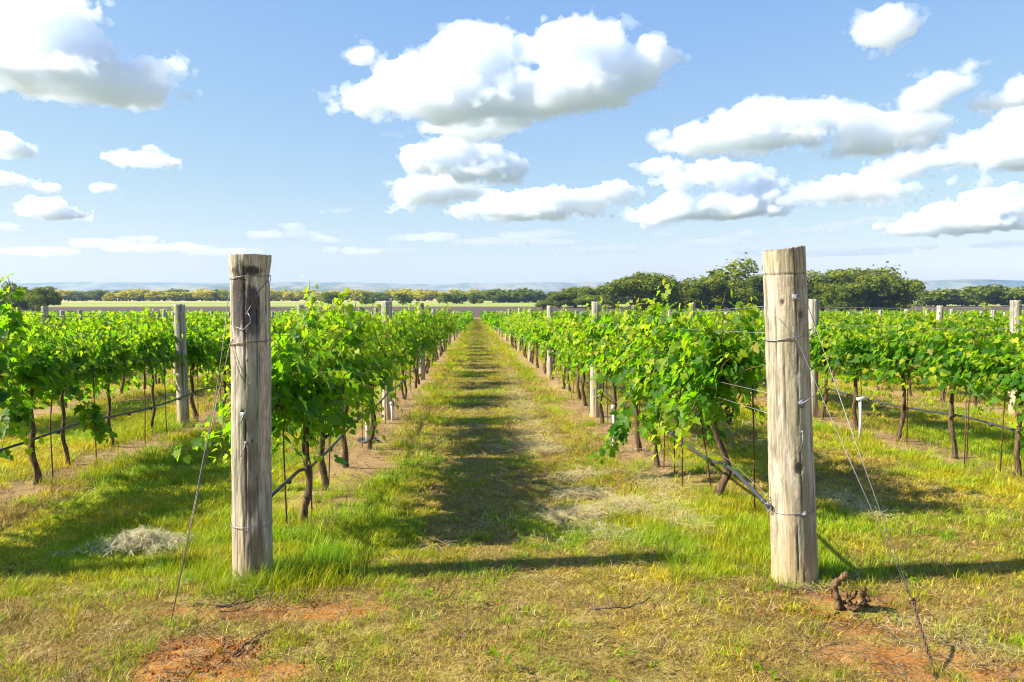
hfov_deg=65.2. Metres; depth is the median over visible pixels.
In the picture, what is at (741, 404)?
trellis wire
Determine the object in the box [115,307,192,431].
grapevine
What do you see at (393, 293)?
round tree
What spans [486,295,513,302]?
round tree
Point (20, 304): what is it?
round tree
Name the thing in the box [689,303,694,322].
trellis post
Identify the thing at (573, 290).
round tree
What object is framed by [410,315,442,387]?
grapevine
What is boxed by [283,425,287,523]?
vine stake
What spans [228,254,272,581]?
end post
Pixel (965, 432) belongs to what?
vine stake
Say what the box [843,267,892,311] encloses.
oak tree
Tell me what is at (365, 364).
grapevine
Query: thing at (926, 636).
fallen stick
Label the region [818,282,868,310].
oak tree
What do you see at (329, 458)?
vine stake
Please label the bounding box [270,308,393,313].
trellis wire
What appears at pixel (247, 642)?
fallen stick
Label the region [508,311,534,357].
grapevine
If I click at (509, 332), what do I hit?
grapevine
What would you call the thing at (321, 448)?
hose wire
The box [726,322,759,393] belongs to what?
grapevine
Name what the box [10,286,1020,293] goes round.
nearer blue hills
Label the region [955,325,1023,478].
grapevine
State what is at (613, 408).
irrigation riser
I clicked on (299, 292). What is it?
round tree
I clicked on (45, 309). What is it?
trellis post
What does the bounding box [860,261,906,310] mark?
oak tree
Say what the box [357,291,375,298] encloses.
round tree
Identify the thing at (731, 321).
grapevine
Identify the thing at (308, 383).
grapevine
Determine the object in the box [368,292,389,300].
round tree
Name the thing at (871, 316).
grapevine
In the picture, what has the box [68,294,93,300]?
round tree
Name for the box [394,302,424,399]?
grapevine
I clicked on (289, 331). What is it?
grapevine
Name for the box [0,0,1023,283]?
sky
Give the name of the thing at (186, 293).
round tree
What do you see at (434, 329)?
grapevine
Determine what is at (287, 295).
round tree
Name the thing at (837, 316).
grapevine
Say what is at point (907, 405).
vine stake
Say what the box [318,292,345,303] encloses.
round tree
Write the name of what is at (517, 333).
grapevine
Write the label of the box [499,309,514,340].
grapevine
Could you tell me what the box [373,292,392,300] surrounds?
round tree
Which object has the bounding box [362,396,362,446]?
vine stake
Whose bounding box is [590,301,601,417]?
trellis post
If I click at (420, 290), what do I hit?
round tree
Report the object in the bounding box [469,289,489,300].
round tree
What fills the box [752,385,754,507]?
vine stake
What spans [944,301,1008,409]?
grapevine
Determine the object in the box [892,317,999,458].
grapevine
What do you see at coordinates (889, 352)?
grapevine
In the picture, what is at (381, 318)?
grapevine
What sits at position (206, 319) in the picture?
grapevine
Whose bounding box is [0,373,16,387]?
grapevine
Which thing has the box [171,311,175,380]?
trellis post
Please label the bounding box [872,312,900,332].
grapevine
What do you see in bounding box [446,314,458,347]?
grapevine
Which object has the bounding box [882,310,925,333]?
grapevine
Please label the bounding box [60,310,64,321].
trellis post
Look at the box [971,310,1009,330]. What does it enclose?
grapevine
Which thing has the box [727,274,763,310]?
oak tree
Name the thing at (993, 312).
trellis post
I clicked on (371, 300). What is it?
round tree
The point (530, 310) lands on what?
trellis post
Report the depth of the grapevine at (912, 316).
14.45 m
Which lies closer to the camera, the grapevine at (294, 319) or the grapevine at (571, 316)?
the grapevine at (571, 316)
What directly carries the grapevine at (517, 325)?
on the ground at (372, 458)
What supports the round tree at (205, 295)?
on the ground at (372, 458)
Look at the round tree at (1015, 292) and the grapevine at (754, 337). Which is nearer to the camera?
the grapevine at (754, 337)
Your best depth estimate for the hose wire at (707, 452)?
5.57 m
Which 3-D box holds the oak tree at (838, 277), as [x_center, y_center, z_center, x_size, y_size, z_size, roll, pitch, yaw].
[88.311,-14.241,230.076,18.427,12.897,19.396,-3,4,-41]
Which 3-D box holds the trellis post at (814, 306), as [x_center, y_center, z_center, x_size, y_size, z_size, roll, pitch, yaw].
[4.345,0.325,11.553,0.155,1.866,0.157,-2,4,-34]
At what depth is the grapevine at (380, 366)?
7.49 m
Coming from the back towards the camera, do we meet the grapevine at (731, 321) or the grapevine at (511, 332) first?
the grapevine at (511, 332)
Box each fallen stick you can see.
[214,597,261,608]
[231,625,282,656]
[591,588,657,609]
[776,584,838,589]
[874,625,986,653]
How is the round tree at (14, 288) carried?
on the ground at (372, 458)
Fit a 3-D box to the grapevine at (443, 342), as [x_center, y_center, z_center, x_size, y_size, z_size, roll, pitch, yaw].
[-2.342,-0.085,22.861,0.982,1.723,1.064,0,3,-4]
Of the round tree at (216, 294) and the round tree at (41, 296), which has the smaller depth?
the round tree at (41, 296)
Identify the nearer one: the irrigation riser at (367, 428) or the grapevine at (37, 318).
the irrigation riser at (367, 428)
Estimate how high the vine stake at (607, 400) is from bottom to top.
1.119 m
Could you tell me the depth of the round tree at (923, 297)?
334.98 m
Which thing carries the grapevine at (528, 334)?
on the ground at (372, 458)
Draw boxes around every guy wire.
[171,280,268,620]
[770,306,936,678]
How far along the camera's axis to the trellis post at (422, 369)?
17.82 m
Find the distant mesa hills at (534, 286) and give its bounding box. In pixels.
[0,279,1023,291]
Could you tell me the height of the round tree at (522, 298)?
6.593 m
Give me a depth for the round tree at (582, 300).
277.06 m
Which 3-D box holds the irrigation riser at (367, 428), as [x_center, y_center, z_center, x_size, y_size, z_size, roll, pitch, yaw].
[-1.643,0.999,9.027,0.047,0.465,0.042,0,3,-3]
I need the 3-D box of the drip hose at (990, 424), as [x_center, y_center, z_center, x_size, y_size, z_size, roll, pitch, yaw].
[2.775,-0.539,47.455,0.063,2.201,85.546,0,3,-3]
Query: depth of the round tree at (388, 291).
612.00 m
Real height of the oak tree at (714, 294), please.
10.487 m
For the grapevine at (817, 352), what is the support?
on the ground at (372, 458)
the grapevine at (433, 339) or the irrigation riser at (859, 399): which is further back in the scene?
the grapevine at (433, 339)
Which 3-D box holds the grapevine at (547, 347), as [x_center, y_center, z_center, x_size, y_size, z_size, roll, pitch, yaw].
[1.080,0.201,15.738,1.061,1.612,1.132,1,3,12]
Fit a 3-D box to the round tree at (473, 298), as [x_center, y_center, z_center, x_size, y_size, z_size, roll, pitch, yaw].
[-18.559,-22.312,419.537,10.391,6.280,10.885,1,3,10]
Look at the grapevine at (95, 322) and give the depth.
14.08 m
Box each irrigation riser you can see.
[365,422,368,440]
[390,402,392,420]
[611,405,614,450]
[856,396,865,438]
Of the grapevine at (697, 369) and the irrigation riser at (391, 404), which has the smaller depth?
the grapevine at (697, 369)
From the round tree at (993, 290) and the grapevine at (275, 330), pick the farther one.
the round tree at (993, 290)
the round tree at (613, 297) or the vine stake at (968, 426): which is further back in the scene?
the round tree at (613, 297)
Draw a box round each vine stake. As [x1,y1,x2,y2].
[50,386,53,478]
[92,365,96,458]
[143,355,145,443]
[163,350,166,433]
[197,365,198,417]
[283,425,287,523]
[328,435,330,480]
[344,405,345,467]
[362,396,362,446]
[589,371,589,412]
[606,370,607,421]
[638,401,639,452]
[663,432,664,468]
[672,410,674,471]
[682,403,682,484]
[700,416,711,487]
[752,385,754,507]
[906,345,909,443]
[964,400,966,464]
[966,390,970,460]
[1000,384,1006,471]
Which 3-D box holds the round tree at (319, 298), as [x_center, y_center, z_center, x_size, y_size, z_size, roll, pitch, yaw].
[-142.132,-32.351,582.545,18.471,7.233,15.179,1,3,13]
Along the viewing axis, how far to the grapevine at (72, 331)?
13.12 m
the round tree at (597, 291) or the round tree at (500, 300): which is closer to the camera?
the round tree at (597, 291)
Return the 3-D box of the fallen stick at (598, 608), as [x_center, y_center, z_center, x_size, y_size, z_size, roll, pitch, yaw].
[0.600,1.298,4.002,0.467,0.031,0.105,-2,4,-36]
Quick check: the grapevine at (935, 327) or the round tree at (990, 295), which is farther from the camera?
the round tree at (990, 295)
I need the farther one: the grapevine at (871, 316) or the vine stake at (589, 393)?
the grapevine at (871, 316)
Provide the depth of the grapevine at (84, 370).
7.99 m
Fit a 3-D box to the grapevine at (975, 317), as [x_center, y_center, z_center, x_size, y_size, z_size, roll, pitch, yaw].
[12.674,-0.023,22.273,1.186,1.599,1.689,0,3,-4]
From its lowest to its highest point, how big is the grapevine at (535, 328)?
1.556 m
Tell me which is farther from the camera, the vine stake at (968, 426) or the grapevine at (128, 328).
the grapevine at (128, 328)
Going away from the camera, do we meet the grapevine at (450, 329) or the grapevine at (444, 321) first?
the grapevine at (444, 321)
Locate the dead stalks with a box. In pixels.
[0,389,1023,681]
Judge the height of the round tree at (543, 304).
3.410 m
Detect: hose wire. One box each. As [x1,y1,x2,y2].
[1,381,227,442]
[272,336,449,483]
[554,359,769,497]
[823,383,1023,426]
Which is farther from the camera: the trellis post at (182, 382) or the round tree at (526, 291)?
the round tree at (526, 291)
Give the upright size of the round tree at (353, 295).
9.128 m
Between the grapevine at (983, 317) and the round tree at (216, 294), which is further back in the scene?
the round tree at (216, 294)
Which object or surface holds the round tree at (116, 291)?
on the ground at (372, 458)
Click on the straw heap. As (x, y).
(137, 536)
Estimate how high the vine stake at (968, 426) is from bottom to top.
1.119 m
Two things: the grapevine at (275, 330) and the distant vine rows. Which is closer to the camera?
the grapevine at (275, 330)
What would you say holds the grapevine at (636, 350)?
on the ground at (372, 458)
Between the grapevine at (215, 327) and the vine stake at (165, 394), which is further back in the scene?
the grapevine at (215, 327)
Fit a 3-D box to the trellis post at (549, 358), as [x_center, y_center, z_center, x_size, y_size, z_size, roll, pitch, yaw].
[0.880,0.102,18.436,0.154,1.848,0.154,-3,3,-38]
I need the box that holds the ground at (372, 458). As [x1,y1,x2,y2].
[0,298,1023,681]
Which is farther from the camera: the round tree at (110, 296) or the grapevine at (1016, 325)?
the round tree at (110, 296)
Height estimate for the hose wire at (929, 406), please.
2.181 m
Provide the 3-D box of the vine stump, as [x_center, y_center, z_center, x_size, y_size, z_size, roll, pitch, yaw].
[1.720,1.280,3.927,0.462,0.310,0.126,0,3,-3]
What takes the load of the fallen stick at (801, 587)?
on the ground at (372, 458)
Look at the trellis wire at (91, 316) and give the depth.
7.74 m
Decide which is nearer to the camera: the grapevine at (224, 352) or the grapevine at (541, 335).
the grapevine at (224, 352)
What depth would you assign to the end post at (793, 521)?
4.31 m
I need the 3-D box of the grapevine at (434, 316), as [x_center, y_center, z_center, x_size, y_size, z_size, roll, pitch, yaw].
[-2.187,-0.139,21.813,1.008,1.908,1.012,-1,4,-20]
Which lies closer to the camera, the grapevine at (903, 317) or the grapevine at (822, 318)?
the grapevine at (903, 317)
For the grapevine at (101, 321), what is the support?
on the ground at (372, 458)
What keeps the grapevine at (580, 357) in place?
on the ground at (372, 458)
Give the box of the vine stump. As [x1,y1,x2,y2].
[820,571,872,617]
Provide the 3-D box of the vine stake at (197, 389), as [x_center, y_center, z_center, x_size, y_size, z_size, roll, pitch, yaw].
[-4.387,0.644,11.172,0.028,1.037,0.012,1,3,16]
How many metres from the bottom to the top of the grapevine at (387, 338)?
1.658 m
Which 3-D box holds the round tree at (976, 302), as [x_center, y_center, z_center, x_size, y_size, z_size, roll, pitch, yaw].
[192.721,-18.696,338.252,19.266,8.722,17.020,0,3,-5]
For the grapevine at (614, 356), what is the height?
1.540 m
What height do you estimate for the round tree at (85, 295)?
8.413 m
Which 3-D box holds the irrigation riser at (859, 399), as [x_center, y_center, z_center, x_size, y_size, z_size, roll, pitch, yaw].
[4.154,0.933,9.532,0.111,0.550,0.042,0,3,-8]
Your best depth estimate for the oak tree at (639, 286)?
205.61 m
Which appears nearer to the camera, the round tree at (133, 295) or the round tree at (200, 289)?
the round tree at (133, 295)
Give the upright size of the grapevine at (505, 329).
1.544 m
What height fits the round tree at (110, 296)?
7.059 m
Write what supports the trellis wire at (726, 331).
attached to the trellis post at (549, 358)
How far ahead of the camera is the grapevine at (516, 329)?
30.04 m
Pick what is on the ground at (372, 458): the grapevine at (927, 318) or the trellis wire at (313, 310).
the grapevine at (927, 318)
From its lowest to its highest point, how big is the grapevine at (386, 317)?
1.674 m
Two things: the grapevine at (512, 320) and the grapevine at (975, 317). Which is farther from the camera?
the grapevine at (512, 320)
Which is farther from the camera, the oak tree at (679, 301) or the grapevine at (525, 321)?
the oak tree at (679, 301)
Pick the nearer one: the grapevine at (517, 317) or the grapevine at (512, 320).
the grapevine at (517, 317)
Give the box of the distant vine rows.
[5,309,1023,332]
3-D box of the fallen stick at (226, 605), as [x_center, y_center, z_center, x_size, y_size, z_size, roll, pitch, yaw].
[-1.376,1.316,4.032,0.240,0.034,0.046,-2,4,-33]
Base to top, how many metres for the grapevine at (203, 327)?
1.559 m
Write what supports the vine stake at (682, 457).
on the ground at (372, 458)
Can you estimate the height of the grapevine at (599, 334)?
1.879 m
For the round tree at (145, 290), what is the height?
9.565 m
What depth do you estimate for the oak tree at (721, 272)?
227.24 m
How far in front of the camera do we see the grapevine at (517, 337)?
28.96 m
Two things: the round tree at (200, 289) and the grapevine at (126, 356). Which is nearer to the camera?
the grapevine at (126, 356)
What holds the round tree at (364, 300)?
on the ground at (372, 458)
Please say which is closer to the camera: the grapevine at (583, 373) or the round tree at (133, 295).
the grapevine at (583, 373)
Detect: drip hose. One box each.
[0,384,230,451]
[272,331,456,496]
[521,342,772,508]
[764,377,1015,431]
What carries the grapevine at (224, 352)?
on the ground at (372, 458)
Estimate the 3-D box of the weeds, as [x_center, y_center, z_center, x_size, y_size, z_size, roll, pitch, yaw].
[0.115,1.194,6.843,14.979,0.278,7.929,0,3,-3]
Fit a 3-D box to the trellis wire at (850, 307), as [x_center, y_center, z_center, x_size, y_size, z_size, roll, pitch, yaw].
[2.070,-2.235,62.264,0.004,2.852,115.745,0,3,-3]
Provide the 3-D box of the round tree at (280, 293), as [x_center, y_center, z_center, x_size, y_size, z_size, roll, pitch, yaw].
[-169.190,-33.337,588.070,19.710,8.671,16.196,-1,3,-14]
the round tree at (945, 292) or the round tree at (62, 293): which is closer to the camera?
the round tree at (945, 292)
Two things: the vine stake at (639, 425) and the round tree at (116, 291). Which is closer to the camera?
the vine stake at (639, 425)
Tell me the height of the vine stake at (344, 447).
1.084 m
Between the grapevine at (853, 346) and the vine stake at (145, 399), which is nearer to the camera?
the vine stake at (145, 399)
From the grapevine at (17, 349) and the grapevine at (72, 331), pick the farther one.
the grapevine at (72, 331)
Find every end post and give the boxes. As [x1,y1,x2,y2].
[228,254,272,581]
[761,245,818,590]
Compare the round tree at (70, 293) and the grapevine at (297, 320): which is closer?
the grapevine at (297, 320)
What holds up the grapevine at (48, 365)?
on the ground at (372, 458)
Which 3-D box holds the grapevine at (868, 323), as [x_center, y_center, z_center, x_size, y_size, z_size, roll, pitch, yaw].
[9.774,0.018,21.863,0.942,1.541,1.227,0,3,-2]
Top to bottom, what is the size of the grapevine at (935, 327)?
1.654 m
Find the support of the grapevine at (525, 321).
on the ground at (372, 458)
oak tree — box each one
[600,271,683,311]
[662,279,705,310]
[680,276,731,310]
[695,252,762,310]
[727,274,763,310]
[757,274,813,296]
[806,269,856,310]
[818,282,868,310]
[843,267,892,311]
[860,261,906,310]
[866,272,926,310]
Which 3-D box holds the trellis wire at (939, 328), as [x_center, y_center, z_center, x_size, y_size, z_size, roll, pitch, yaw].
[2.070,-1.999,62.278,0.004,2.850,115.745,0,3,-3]
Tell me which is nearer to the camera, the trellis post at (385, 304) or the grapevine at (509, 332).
the trellis post at (385, 304)
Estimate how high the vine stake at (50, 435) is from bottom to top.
1.033 m
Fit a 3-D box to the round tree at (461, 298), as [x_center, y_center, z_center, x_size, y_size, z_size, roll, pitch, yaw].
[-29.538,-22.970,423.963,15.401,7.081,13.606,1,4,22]
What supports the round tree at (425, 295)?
on the ground at (372, 458)
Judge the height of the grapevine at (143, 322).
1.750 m
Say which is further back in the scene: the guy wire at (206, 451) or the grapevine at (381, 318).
the grapevine at (381, 318)
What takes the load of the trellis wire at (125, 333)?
attached to the trellis post at (300, 306)
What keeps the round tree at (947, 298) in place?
on the ground at (372, 458)
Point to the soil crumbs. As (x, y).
(228, 646)
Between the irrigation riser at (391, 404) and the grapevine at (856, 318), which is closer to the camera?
the irrigation riser at (391, 404)
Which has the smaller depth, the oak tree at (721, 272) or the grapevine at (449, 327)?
the grapevine at (449, 327)
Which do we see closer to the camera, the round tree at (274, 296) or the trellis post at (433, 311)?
the trellis post at (433, 311)
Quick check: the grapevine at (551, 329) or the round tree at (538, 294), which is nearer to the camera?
the grapevine at (551, 329)
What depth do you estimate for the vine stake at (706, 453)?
6.59 m
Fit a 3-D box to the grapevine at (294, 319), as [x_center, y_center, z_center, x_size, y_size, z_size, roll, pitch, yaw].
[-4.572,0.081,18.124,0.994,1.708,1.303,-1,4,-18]
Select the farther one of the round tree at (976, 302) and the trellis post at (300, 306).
the round tree at (976, 302)
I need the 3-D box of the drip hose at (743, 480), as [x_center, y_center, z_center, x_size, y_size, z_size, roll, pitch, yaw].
[-0.481,-0.524,47.206,0.190,2.201,85.745,0,3,-3]
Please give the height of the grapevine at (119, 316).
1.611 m
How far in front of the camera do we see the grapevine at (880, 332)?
15.51 m
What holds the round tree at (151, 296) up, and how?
on the ground at (372, 458)
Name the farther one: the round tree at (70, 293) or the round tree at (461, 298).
the round tree at (70, 293)
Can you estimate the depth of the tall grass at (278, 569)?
4.50 m
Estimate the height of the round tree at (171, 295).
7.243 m
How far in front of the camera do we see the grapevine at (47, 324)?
12.03 m
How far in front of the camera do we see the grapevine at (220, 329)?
12.83 m
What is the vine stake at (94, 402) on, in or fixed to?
on the ground at (372, 458)
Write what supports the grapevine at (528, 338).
on the ground at (372, 458)
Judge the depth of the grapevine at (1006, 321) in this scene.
16.04 m
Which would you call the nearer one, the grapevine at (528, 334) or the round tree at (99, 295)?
the grapevine at (528, 334)
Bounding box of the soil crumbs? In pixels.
[112,600,948,678]
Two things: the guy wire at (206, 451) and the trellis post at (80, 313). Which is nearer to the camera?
the guy wire at (206, 451)
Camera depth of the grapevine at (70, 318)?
29.66 m
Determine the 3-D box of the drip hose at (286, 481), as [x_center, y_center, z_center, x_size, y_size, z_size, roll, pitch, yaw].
[-3.370,-0.504,47.224,0.026,2.198,85.445,0,3,-3]
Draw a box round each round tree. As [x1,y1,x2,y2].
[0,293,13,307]
[1,277,27,310]
[7,289,51,310]
[23,286,64,310]
[54,289,73,299]
[58,289,73,300]
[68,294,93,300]
[73,290,98,300]
[89,289,113,300]
[101,292,118,300]
[112,290,127,300]
[114,290,144,300]
[136,289,150,300]
[141,290,162,300]
[156,292,183,300]
[164,288,189,299]
[175,293,201,300]
[180,291,199,300]
[191,288,208,300]
[192,289,217,300]
[202,289,226,300]
[215,292,229,300]
[270,290,281,300]
[272,290,283,300]
[280,290,303,300]
[291,289,306,300]
[302,290,319,300]
[307,292,324,300]
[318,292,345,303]
[343,289,369,300]
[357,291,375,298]
[360,296,368,303]
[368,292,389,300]
[369,297,376,303]
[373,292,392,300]
[384,289,399,300]
[390,290,407,297]
[393,292,413,304]
[410,289,423,300]
[411,290,436,300]
[435,291,448,299]
[436,292,454,303]
[448,289,470,294]
[450,291,467,303]
[467,293,485,303]
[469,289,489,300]
[480,288,509,302]
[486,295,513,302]
[494,289,523,302]
[505,295,530,302]
[510,287,543,302]
[526,292,547,302]
[534,300,554,309]
[545,291,575,307]
[559,287,589,306]
[572,295,612,308]
[575,286,610,305]
[596,290,628,307]
[912,290,942,305]
[926,288,968,305]
[927,293,954,305]
[950,287,992,305]
[956,291,997,305]
[965,283,1016,305]
[991,286,1023,304]
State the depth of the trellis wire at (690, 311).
5.90 m
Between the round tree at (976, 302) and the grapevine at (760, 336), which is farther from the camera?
the round tree at (976, 302)
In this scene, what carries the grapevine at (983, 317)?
on the ground at (372, 458)
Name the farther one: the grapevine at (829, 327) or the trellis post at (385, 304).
the grapevine at (829, 327)
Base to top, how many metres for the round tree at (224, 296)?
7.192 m
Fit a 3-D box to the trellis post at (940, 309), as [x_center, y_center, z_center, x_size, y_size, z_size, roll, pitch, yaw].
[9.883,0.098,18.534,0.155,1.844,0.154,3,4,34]
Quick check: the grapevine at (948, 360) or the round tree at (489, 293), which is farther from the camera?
the round tree at (489, 293)
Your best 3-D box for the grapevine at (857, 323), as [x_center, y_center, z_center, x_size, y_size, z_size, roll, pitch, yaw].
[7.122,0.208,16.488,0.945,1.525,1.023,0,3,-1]
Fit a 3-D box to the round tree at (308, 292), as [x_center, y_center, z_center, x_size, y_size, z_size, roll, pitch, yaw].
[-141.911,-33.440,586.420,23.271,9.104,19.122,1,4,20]
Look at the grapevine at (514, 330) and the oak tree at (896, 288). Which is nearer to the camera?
the grapevine at (514, 330)
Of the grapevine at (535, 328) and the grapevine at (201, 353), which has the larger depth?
the grapevine at (535, 328)
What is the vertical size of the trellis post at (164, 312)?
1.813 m
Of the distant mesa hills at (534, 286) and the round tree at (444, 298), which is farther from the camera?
the distant mesa hills at (534, 286)
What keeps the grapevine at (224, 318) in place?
on the ground at (372, 458)
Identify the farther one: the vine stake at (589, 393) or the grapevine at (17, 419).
the vine stake at (589, 393)
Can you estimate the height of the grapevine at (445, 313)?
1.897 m
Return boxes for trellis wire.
[27,323,292,337]
[28,314,378,316]
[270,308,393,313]
[536,306,763,314]
[562,321,763,332]
[580,304,1023,312]
[582,317,1023,329]
[713,395,766,412]
[718,381,766,392]
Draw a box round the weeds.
[53,424,1023,681]
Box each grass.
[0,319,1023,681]
[0,397,1023,681]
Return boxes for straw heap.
[47,524,203,558]
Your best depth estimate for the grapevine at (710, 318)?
17.30 m
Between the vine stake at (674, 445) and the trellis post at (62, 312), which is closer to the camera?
the vine stake at (674, 445)
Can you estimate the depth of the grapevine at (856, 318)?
22.81 m
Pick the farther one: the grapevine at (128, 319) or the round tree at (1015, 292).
the round tree at (1015, 292)
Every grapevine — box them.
[0,273,117,460]
[0,309,18,363]
[0,309,66,413]
[0,318,100,484]
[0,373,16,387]
[3,306,42,327]
[4,311,124,464]
[28,316,98,405]
[35,311,83,334]
[56,312,77,323]
[69,315,128,399]
[73,311,101,329]
[75,314,156,446]
[92,316,113,326]
[105,313,126,322]
[106,311,145,393]
[113,304,160,388]
[114,313,137,326]
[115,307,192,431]
[141,307,174,384]
[155,310,228,421]
[161,318,204,341]
[171,288,393,523]
[186,313,213,376]
[187,309,217,325]
[193,315,230,407]
[194,312,223,373]
[207,312,229,337]
[211,318,271,373]
[227,317,289,381]
[271,276,390,490]
[275,315,295,344]
[281,304,412,467]
[282,315,326,329]
[292,307,320,324]
[341,303,411,449]
[351,303,393,429]
[362,305,409,389]
[392,304,443,383]
[392,312,427,405]
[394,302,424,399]
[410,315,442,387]
[415,301,449,367]
[415,308,450,373]
[424,320,441,357]
[425,308,446,364]
[428,308,454,359]
[436,309,456,351]
[437,310,458,356]
[439,305,451,354]
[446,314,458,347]
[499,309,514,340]
[500,314,512,345]
[502,319,514,347]
[505,305,521,342]
[506,312,516,349]
[507,307,522,350]
[507,309,526,352]
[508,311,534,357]
[509,310,525,354]
[510,308,538,342]
[510,312,524,356]
[513,308,538,361]
[520,307,545,367]
[520,309,538,363]
[520,310,539,358]
[520,310,559,370]
[525,314,555,372]
[530,312,563,379]
[536,310,569,388]
[538,313,583,392]
[550,308,608,405]
[552,304,590,398]
[558,309,618,393]
[565,286,658,422]
[571,304,636,423]
[586,314,677,450]
[587,273,766,495]
[601,298,704,466]
[685,309,721,336]
[718,312,743,337]
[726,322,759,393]
[745,317,764,383]
[809,318,860,419]
[817,307,896,430]
[819,311,832,323]
[823,310,842,321]
[823,315,855,381]
[833,309,868,364]
[834,315,876,385]
[852,316,956,442]
[852,317,876,327]
[857,317,894,390]
[859,312,895,324]
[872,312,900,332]
[881,307,940,396]
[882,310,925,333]
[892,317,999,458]
[908,312,946,327]
[917,307,975,402]
[943,311,979,327]
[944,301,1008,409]
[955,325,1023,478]
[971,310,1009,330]
[973,310,998,322]
[991,314,1023,411]
[1000,319,1023,341]
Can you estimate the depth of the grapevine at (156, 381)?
17.08 m
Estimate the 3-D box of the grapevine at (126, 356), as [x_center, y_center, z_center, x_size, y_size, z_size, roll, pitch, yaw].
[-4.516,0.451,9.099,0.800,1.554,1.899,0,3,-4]
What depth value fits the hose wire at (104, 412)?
8.27 m
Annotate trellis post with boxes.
[41,306,48,323]
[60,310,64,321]
[78,310,82,319]
[162,309,167,320]
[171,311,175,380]
[174,304,189,425]
[298,304,303,316]
[381,301,393,419]
[418,303,424,379]
[431,309,436,361]
[518,308,521,350]
[528,309,532,360]
[547,305,552,377]
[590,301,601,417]
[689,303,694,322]
[808,299,818,417]
[936,305,943,355]
[990,310,995,319]
[1008,300,1021,416]
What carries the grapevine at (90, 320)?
on the ground at (372, 458)
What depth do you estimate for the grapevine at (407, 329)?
12.56 m
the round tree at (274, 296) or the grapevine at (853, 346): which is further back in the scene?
the round tree at (274, 296)
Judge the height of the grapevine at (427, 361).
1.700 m
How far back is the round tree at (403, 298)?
377.07 m
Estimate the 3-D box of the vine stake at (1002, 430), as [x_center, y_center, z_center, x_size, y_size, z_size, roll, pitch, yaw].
[4.541,0.732,7.382,0.015,1.096,0.050,-1,4,-18]
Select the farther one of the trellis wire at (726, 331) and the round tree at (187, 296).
the round tree at (187, 296)
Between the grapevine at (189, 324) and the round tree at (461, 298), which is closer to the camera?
the grapevine at (189, 324)
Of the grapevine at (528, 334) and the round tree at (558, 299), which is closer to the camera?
the grapevine at (528, 334)
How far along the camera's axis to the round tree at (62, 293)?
566.52 m
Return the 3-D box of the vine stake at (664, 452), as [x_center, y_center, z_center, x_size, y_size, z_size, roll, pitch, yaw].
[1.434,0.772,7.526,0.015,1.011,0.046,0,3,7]
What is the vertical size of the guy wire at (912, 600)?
1.577 m
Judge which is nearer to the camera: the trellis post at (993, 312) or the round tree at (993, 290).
the trellis post at (993, 312)
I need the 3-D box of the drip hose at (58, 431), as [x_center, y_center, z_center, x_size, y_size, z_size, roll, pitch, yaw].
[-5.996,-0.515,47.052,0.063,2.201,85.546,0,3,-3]
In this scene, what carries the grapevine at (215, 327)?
on the ground at (372, 458)
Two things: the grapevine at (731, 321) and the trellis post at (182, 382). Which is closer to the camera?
the trellis post at (182, 382)
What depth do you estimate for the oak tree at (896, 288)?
223.96 m
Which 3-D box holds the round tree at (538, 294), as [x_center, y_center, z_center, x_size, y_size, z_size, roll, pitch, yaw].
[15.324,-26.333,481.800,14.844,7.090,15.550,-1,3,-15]
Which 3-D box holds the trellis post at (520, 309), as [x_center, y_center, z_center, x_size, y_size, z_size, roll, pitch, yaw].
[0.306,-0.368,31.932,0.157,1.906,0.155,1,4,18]
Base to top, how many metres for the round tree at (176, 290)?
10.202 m
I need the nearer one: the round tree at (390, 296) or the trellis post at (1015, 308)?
the trellis post at (1015, 308)
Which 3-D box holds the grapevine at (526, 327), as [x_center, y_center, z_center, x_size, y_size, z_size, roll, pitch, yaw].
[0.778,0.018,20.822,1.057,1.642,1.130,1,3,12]
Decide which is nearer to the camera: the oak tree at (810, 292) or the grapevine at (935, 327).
the grapevine at (935, 327)
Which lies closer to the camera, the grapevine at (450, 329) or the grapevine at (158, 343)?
the grapevine at (158, 343)
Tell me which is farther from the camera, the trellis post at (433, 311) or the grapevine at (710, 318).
the trellis post at (433, 311)
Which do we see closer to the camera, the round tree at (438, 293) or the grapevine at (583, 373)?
the grapevine at (583, 373)
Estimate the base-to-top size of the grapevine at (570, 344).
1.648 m
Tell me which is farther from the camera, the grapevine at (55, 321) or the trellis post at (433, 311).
the trellis post at (433, 311)

